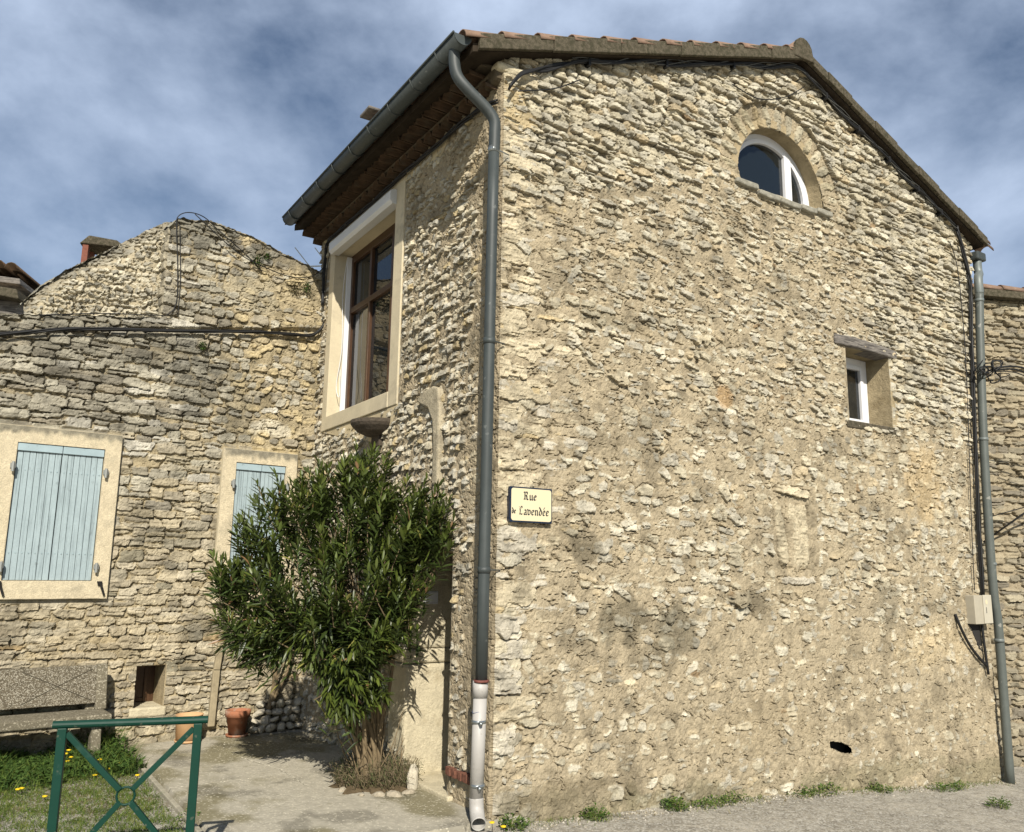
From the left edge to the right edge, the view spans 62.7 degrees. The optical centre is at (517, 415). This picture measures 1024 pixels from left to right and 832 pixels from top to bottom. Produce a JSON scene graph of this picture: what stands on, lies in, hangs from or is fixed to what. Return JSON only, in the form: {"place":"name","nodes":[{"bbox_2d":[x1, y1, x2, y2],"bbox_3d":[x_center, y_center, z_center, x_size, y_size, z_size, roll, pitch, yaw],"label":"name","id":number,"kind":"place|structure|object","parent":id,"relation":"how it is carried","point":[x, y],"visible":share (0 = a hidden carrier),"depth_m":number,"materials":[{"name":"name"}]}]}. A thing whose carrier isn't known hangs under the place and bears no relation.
{"place":"outdoors","nodes":[
{"label":"outdoors","id":0,"kind":"place"},
{"bbox_2d":[0,716,149,792],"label":"rank grass","id":1,"kind":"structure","parent":0,"point":[21,768],"depth_m":7.85,"materials":[{"name":"green plant"}]},
{"bbox_2d":[0,768,185,831],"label":"short grass","id":2,"kind":"structure","parent":0,"point":[96,793],"depth_m":6.66,"materials":[{"name":"green plant"}]},
{"bbox_2d":[128,728,526,831],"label":"terrace","id":3,"kind":"structure","parent":0,"point":[274,781],"depth_m":7.02,"materials":[{"name":"concrete"}]},
{"bbox_2d":[174,712,203,743],"bbox_3d":[-3.566,3.381,9.121,0.296,0.282,0.296,1,-11,0],"label":"flower pot","id":4,"kind":"object","parent":3,"relation":"on","point":[181,730],"visible":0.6,"depth_m":9.01,"materials":[{"name":"ceramic"}]},
{"bbox_2d":[225,708,250,737],"bbox_3d":[-3.151,3.450,9.459,0.281,0.282,0.281,1,-11,0],"label":"flower pot","id":5,"kind":"object","parent":3,"relation":"on","point":[237,719],"visible":1,"depth_m":9.37,"materials":[{"name":"orange ceramic"}]},
{"bbox_2d":[248,726,257,732],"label":"rubble stone","id":6,"kind":"object","parent":3,"relation":"on","point":[253,729],"visible":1,"depth_m":9.53,"materials":[{"name":"grey stone"}]},
{"bbox_2d":[257,725,264,733],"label":"rubble stone","id":7,"kind":"object","parent":3,"relation":"on","point":[261,728],"visible":0.97,"depth_m":9.61,"materials":[{"name":"grey stone"}]},
{"bbox_2d":[248,717,261,724],"bbox_3d":[-3.021,3.492,9.633,0.207,0.053,0.112,18,-21,0],"label":"rubble stone","id":8,"kind":"object","parent":7,"relation":"on","point":[254,720],"visible":0.91,"depth_m":9.60,"materials":[{"name":"beige stone"}]},
{"bbox_2d":[253,708,264,716],"bbox_3d":[-2.975,3.416,9.682,0.154,0.054,0.089,-25,24,-39],"label":"rubble stone","id":9,"kind":"object","parent":8,"relation":"on","point":[259,712],"visible":1,"depth_m":9.66,"materials":[{"name":"beige stone"}]},
{"bbox_2d":[256,701,264,707],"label":"rubble stone","id":10,"kind":"object","parent":9,"relation":"on","point":[260,704],"visible":1,"depth_m":9.71,"materials":[{"name":"beige stone"}]},
{"bbox_2d":[259,714,270,725],"bbox_3d":[-2.910,3.513,9.709,0.118,0.105,0.189,-7,22,11],"label":"rubble stone","id":11,"kind":"object","parent":7,"relation":"on","point":[265,720],"visible":1,"depth_m":9.66,"materials":[{"name":"grey stone"}]},
{"bbox_2d":[265,709,271,714],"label":"rubble stone","id":12,"kind":"object","parent":11,"relation":"on","point":[268,711],"visible":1,"depth_m":9.71,"materials":[{"name":"grey stone"}]},
{"bbox_2d":[266,627,297,709],"bbox_3d":[-2.761,2.903,9.930,0.341,1.063,0.099,6,-12,-27],"label":"vine trunk","id":13,"kind":"object","parent":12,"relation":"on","point":[273,695],"visible":0.44,"depth_m":9.83,"materials":[{"name":"brown plant"}]},
{"bbox_2d":[265,723,276,732],"bbox_3d":[-2.849,3.598,9.701,0.122,0.113,0.152,-8,-14,38],"label":"rubble stone","id":14,"kind":"object","parent":3,"relation":"on","point":[271,727],"visible":1,"depth_m":9.65,"materials":[{"name":"grey stone"}]},
{"bbox_2d":[270,716,278,722],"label":"rubble stone","id":15,"kind":"object","parent":14,"relation":"on","point":[274,719],"visible":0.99,"depth_m":9.68,"materials":[{"name":"grey stone"}]},
{"bbox_2d":[271,708,282,714],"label":"rubble stone","id":16,"kind":"object","parent":15,"relation":"on","point":[277,711],"visible":1,"depth_m":9.77,"materials":[{"name":"grey stone"}]},
{"bbox_2d":[276,699,284,707],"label":"rubble stone","id":17,"kind":"object","parent":16,"relation":"on","point":[280,703],"visible":1,"depth_m":9.81,"materials":[{"name":"grey stone"}]},
{"bbox_2d":[276,721,284,731],"bbox_3d":[-2.756,3.612,9.782,0.096,0.113,0.156,7,-13,-32],"label":"rubble stone","id":18,"kind":"object","parent":3,"relation":"on","point":[280,727],"visible":0.98,"depth_m":9.73,"materials":[{"name":"grey stone"}]},
{"bbox_2d":[281,715,288,721],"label":"rubble stone","id":19,"kind":"object","parent":18,"relation":"on","point":[284,718],"visible":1,"depth_m":9.80,"materials":[{"name":"grey stone"}]},
{"bbox_2d":[283,705,292,714],"bbox_3d":[-2.699,3.459,9.889,0.083,0.110,0.183,-2,-11,13],"label":"rubble stone","id":20,"kind":"object","parent":19,"relation":"on","point":[287,709],"visible":1,"depth_m":9.85,"materials":[{"name":"grey stone"}]},
{"bbox_2d":[285,699,292,704],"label":"rubble stone","id":21,"kind":"object","parent":20,"relation":"on","point":[288,701],"visible":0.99,"depth_m":9.90,"materials":[{"name":"grey stone"}]},
{"bbox_2d":[285,722,294,728],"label":"rubble stone","id":22,"kind":"object","parent":3,"relation":"on","point":[289,725],"visible":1,"depth_m":9.82,"materials":[{"name":"grey stone"}]},
{"bbox_2d":[289,714,296,720],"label":"rubble stone","id":23,"kind":"object","parent":22,"relation":"on","point":[292,717],"visible":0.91,"depth_m":9.85,"materials":[{"name":"grey stone"}]},
{"bbox_2d":[292,706,299,712],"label":"rubble stone","id":24,"kind":"object","parent":23,"relation":"on","point":[295,709],"visible":1,"depth_m":9.92,"materials":[{"name":"grey stone"}]},
{"bbox_2d":[293,697,302,705],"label":"rubble stone","id":25,"kind":"object","parent":24,"relation":"on","point":[297,701],"visible":1,"depth_m":9.95,"materials":[{"name":"grey stone"}]},
{"bbox_2d":[294,722,302,726],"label":"rubble stone","id":26,"kind":"object","parent":3,"relation":"on","point":[298,724],"visible":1,"depth_m":9.86,"materials":[{"name":"grey stone"}]},
{"bbox_2d":[338,786,345,791],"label":"bed stone","id":27,"kind":"object","parent":3,"relation":"on","point":[342,789],"visible":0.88,"depth_m":7.14,"materials":[{"name":"beige stone"}]},
{"bbox_2d":[328,778,406,794],"bbox_3d":[-1.217,3.224,7.407,0.947,0.070,0.973,1,-11,0],"label":"planting bed","id":28,"kind":"object","parent":3,"relation":"on","point":[349,789],"visible":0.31,"depth_m":7.15,"materials":[{"name":"soil"}]},
{"bbox_2d":[191,437,459,785],"bbox_3d":[-1.698,1.674,7.401,2.423,3.080,1.181,1,-11,0],"label":"oleander shrub","id":29,"kind":"object","parent":28,"relation":"on","point":[338,642],"visible":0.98,"depth_m":7.29,"materials":[{"name":"green plant"}]},
{"bbox_2d":[327,748,425,791],"bbox_3d":[-1.257,3.107,7.436,0.906,0.347,0.820,1,-11,0],"label":"heath cover","id":30,"kind":"object","parent":28,"relation":"on","point":[387,776],"visible":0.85,"depth_m":7.24,"materials":[{"name":"brown plant"}]},
{"bbox_2d":[402,789,414,794],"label":"bed stone","id":31,"kind":"object","parent":28,"relation":"on","point":[408,791],"visible":0.82,"depth_m":7.09,"materials":[{"name":"beige stone"}]},
{"bbox_2d":[407,763,417,789],"bbox_3d":[-0.905,3.131,7.244,0.098,0.255,0.085,1,-11,0],"label":"upright bed stone","id":32,"kind":"object","parent":28,"relation":"on","point":[412,782],"visible":0.81,"depth_m":7.22,"materials":[{"name":"beige stone"}]},
{"bbox_2d":[371,791,384,796],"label":"bed stone","id":33,"kind":"object","parent":3,"relation":"on","point":[379,794],"visible":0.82,"depth_m":6.99,"materials":[{"name":"beige stone"}]},
{"bbox_2d":[387,790,401,796],"bbox_3d":[-1.020,3.162,7.018,0.154,0.070,0.090,-3,-11,20],"label":"bed stone","id":34,"kind":"object","parent":3,"relation":"on","point":[392,793],"visible":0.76,"depth_m":6.99,"materials":[{"name":"beige stone"}]},
{"bbox_2d":[0,750,1023,831],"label":"ground","id":35,"kind":"structure","parent":0,"point":[938,810],"depth_m":7.25,"materials":[{"name":"beige gravel"}]},
{"bbox_2d":[0,260,39,314],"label":"distant house","id":36,"kind":"structure","parent":35,"relation":"on","point":[18,285],"depth_m":13.57,"materials":[{"name":"ceramic"}]},
{"bbox_2d":[0,663,111,753],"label":"concrete bench","id":37,"kind":"object","parent":35,"relation":"on","point":[84,685],"visible":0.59,"depth_m":8.23,"materials":[{"name":"grey concrete"}]},
{"bbox_2d":[46,716,207,831],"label":"steel barrier","id":38,"kind":"object","parent":35,"relation":"on","point":[64,734],"visible":1,"depth_m":5.03,"materials":[{"name":"green metal"}]},
{"bbox_2d":[0,217,322,760],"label":"neighbour building","id":39,"kind":"structure","parent":35,"relation":"on","point":[132,464],"depth_m":9.40,"materials":[{"name":"stone"}]},
{"bbox_2d":[0,423,122,598],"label":"shuttered window","id":40,"kind":"structure","parent":39,"relation":"in","point":[59,487],"depth_m":8.75,"materials":[{"name":"wood"}]},
{"bbox_2d":[80,235,120,261],"bbox_3d":[-6.841,-1.923,13.746,0.651,1.938,0.540,3,-11,-14],"label":"chimney","id":41,"kind":"object","parent":39,"relation":"on","point":[92,246],"visible":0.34,"depth_m":13.66,"materials":[{"name":"brick"}]},
{"bbox_2d":[0,321,323,336],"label":"cable bundle","id":42,"kind":"object","parent":39,"relation":"attached to","point":[21,332],"visible":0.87,"depth_m":9.54,"materials":[{"name":"black rubber"}]},
{"bbox_2d":[39,212,322,316],"bbox_3d":[-3.772,-1.647,9.982,3.205,1.579,0.060,9,-13,-36],"label":"loose cable","id":43,"kind":"object","parent":39,"relation":"attached to","point":[251,260],"visible":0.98,"depth_m":9.91,"materials":[{"name":"black rubber"}]},
{"bbox_2d":[199,341,207,349],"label":"wall plant","id":44,"kind":"object","parent":39,"relation":"attached to","point":[203,345],"depth_m":9.88,"materials":[{"name":"green plant"}]},
{"bbox_2d":[207,629,226,726],"bbox_3d":[-3.384,2.927,9.479,0.141,1.084,0.060,9,-13,-37],"label":"timber post","id":45,"kind":"object","parent":39,"relation":"attached to","point":[214,691],"visible":0.75,"depth_m":9.43,"materials":[{"name":"brown wood"}]},
{"bbox_2d":[211,447,297,602],"bbox_3d":[-3.134,1.311,10.042,0.915,1.790,0.221,9,-13,-37],"label":"shuttered window","id":46,"kind":"structure","parent":39,"relation":"in","point":[238,466],"depth_m":9.99,"materials":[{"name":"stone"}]},
{"bbox_2d":[250,254,264,266],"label":"wall plant","id":47,"kind":"object","parent":39,"relation":"attached to","point":[258,258],"depth_m":10.46,"materials":[{"name":"green plant"}]},
{"bbox_2d":[263,253,270,259],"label":"wall plant","id":48,"kind":"object","parent":39,"relation":"attached to","point":[267,255],"depth_m":10.56,"materials":[{"name":"green plant"}]},
{"bbox_2d":[286,282,300,293],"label":"wall plant","id":49,"kind":"object","parent":39,"relation":"attached to","point":[294,284],"depth_m":10.70,"materials":[{"name":"green plant"}]},
{"bbox_2d":[301,281,313,292],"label":"wall plant","id":50,"kind":"object","parent":39,"relation":"attached to","point":[308,286],"depth_m":10.81,"materials":[{"name":"green plant"}]},
{"bbox_2d":[123,747,203,831],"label":"kerb strip","id":51,"kind":"object","parent":35,"relation":"on","point":[170,800],"visible":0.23,"depth_m":6.93,"materials":[{"name":"concrete"}]},
{"bbox_2d":[169,808,199,822],"bbox_3d":[-2.514,3.034,6.398,0.258,0.092,0.237,1,-11,0],"label":"weed clump","id":52,"kind":"object","parent":35,"relation":"on","point":[183,816],"visible":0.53,"depth_m":6.38,"materials":[{"name":"green plant"}]},
{"bbox_2d":[498,812,529,831],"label":"weed clump","id":53,"kind":"object","parent":35,"relation":"on","point":[521,819],"visible":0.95,"depth_m":6.32,"materials":[{"name":"green plant"}]},
{"bbox_2d":[579,802,609,821],"bbox_3d":[0.621,3.160,6.726,0.242,0.129,0.318,-10,-15,44],"label":"weed clump","id":54,"kind":"object","parent":35,"relation":"on","point":[590,814],"visible":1,"depth_m":6.72,"materials":[{"name":"green plant"}]},
{"bbox_2d":[285,29,1004,822],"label":"stone house","id":55,"kind":"structure","parent":35,"relation":"on","point":[731,423],"depth_m":8.32,"materials":[{"name":"stone"}]},
{"bbox_2d":[295,247,320,266],"bbox_3d":[-3.207,-1.734,14.762,1.458,2.426,0.414,1,-11,0],"label":"tv antenna","id":56,"kind":"object","parent":55,"relation":"attached to","point":[305,260],"visible":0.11,"depth_m":14.89,"materials":[{"name":"metal"}]},
{"bbox_2d":[321,175,406,431],"bbox_3d":[-1.740,-1.192,9.835,0.370,2.530,2.200,7,-13,-32],"label":"wooden window","id":57,"kind":"structure","parent":55,"relation":"in","point":[362,353],"depth_m":10.13,"materials":[{"name":"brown wood"}]},
{"bbox_2d":[282,30,471,225],"bbox_3d":[-1.721,-2.864,9.054,0.196,0.112,4.607,7,-13,-32],"label":"gutter","id":58,"kind":"object","parent":55,"relation":"attached to","point":[425,74],"visible":0.95,"depth_m":8.45,"materials":[{"name":"paint"}]},
{"bbox_2d":[321,99,497,306],"bbox_3d":[-1.357,-2.163,9.163,0.055,0.890,4.292,7,-13,-32],"label":"cable bundle","id":59,"kind":"object","parent":55,"relation":"attached to","point":[452,130],"visible":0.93,"depth_m":9.28,"materials":[{"name":"black rubber"}]},
{"bbox_2d":[387,551,459,801],"bbox_3d":[-0.617,2.218,7.727,0.650,2.260,1.260,7,-13,-32],"label":"doorway","id":60,"kind":"structure","parent":55,"relation":"in","point":[421,689],"depth_m":7.85,"materials":[{"name":"stone"}]},
{"bbox_2d":[448,48,508,830],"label":"downpipe","id":61,"kind":"object","parent":55,"relation":"attached to","point":[475,97],"visible":1,"depth_m":6.74,"materials":[{"name":"metal"}]},
{"bbox_2d":[507,486,551,523],"bbox_3d":[0.102,0.738,6.944,0.420,0.290,0.053,7,-13,-32],"label":"street sign","id":62,"kind":"object","parent":55,"relation":"attached to","point":[528,505],"visible":1,"depth_m":6.91,"materials":[{"name":"beige metal"}]},
{"bbox_2d":[508,57,984,594],"bbox_3d":[2.971,-1.119,9.145,7.404,6.151,0.128,8,-13,-33],"label":"cable bundle","id":63,"kind":"object","parent":55,"relation":"attached to","point":[588,61],"visible":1,"depth_m":10.40,"materials":[{"name":"black rubber"}]},
{"bbox_2d":[731,119,832,218],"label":"arched window","id":64,"kind":"structure","parent":55,"relation":"in","point":[768,161],"depth_m":9.75,"materials":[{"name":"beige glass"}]},
{"bbox_2d":[833,334,899,434],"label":"small window","id":65,"kind":"structure","parent":55,"relation":"in","point":[870,399],"depth_m":10.13,"materials":[{"name":"concrete"}]},
{"bbox_2d":[954,595,992,674],"bbox_3d":[5.499,2.640,10.137,0.661,0.947,0.154,7,-13,-32],"label":"service box","id":66,"kind":"object","parent":55,"relation":"attached to","point":[979,609],"visible":1,"depth_m":10.20,"materials":[{"name":"beige plastic"}]},
{"bbox_2d":[970,251,1014,783],"bbox_3d":[6.129,1.065,10.801,0.191,6.802,0.709,-9,-14,41],"label":"downpipe","id":67,"kind":"object","parent":55,"relation":"attached to","point":[977,258],"visible":1,"depth_m":10.53,"materials":[{"name":"metal"}]},
{"bbox_2d":[964,356,1023,383],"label":"wire coil","id":68,"kind":"object","parent":67,"relation":"attached to","point":[993,369],"visible":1,"depth_m":11.02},
{"bbox_2d":[983,507,1023,542],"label":"stay cable","id":69,"kind":"object","parent":55,"relation":"attached to","point":[1008,524],"visible":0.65,"depth_m":11.91,"materials":[{"name":"black metal"}]},
{"bbox_2d":[660,794,689,811],"bbox_3d":[1.306,3.312,7.230,0.408,0.120,0.283,-9,-14,41],"label":"weed clump","id":70,"kind":"object","parent":35,"relation":"on","point":[669,803],"visible":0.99,"depth_m":7.16,"materials":[{"name":"green plant"}]},
{"bbox_2d":[688,790,747,809],"bbox_3d":[1.786,3.393,7.449,0.333,0.100,0.812,-10,-15,44],"label":"weed clump","id":71,"kind":"object","parent":35,"relation":"on","point":[718,800],"visible":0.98,"depth_m":7.47,"materials":[{"name":"green plant"}]},
{"bbox_2d":[516,779,1023,831],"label":"wall foot litter","id":72,"kind":"object","parent":35,"relation":"on","point":[899,788],"depth_m":7.65,"materials":[{"name":"grey plant"}]},
{"bbox_2d":[786,782,843,798],"bbox_3d":[2.912,3.632,8.186,0.756,0.110,0.330,6,-12,-27],"label":"weed clump","id":73,"kind":"object","parent":35,"relation":"on","point":[816,789],"visible":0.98,"depth_m":8.17,"materials":[{"name":"green plant"}]},
{"bbox_2d":[865,781,892,792],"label":"weed clump","id":74,"kind":"object","parent":35,"relation":"on","point":[878,787],"visible":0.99,"depth_m":8.67,"materials":[{"name":"green plant"}]},
{"bbox_2d":[916,779,973,791],"bbox_3d":[4.687,4.002,9.149,0.766,0.126,0.305,6,-12,-25],"label":"weed clump","id":75,"kind":"object","parent":35,"relation":"on","point":[951,786],"visible":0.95,"depth_m":9.10,"materials":[{"name":"green plant"}]},
{"bbox_2d":[972,283,1023,766],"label":"street building","id":76,"kind":"structure","parent":35,"relation":"on","point":[1004,323],"depth_m":12.30,"materials":[{"name":"stone"}]},
{"bbox_2d":[985,795,1012,809],"bbox_3d":[4.781,3.836,8.367,0.333,0.106,0.296,6,-12,-27],"label":"weed clump","id":77,"kind":"object","parent":35,"relation":"on","point":[1001,801],"visible":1,"depth_m":8.37,"materials":[{"name":"green plant"}]},
{"bbox_2d":[0,0,1023,287],"label":"sky","id":78,"kind":"structure","parent":0,"point":[120,119],"materials":[{"name":"blue"}]}
]}

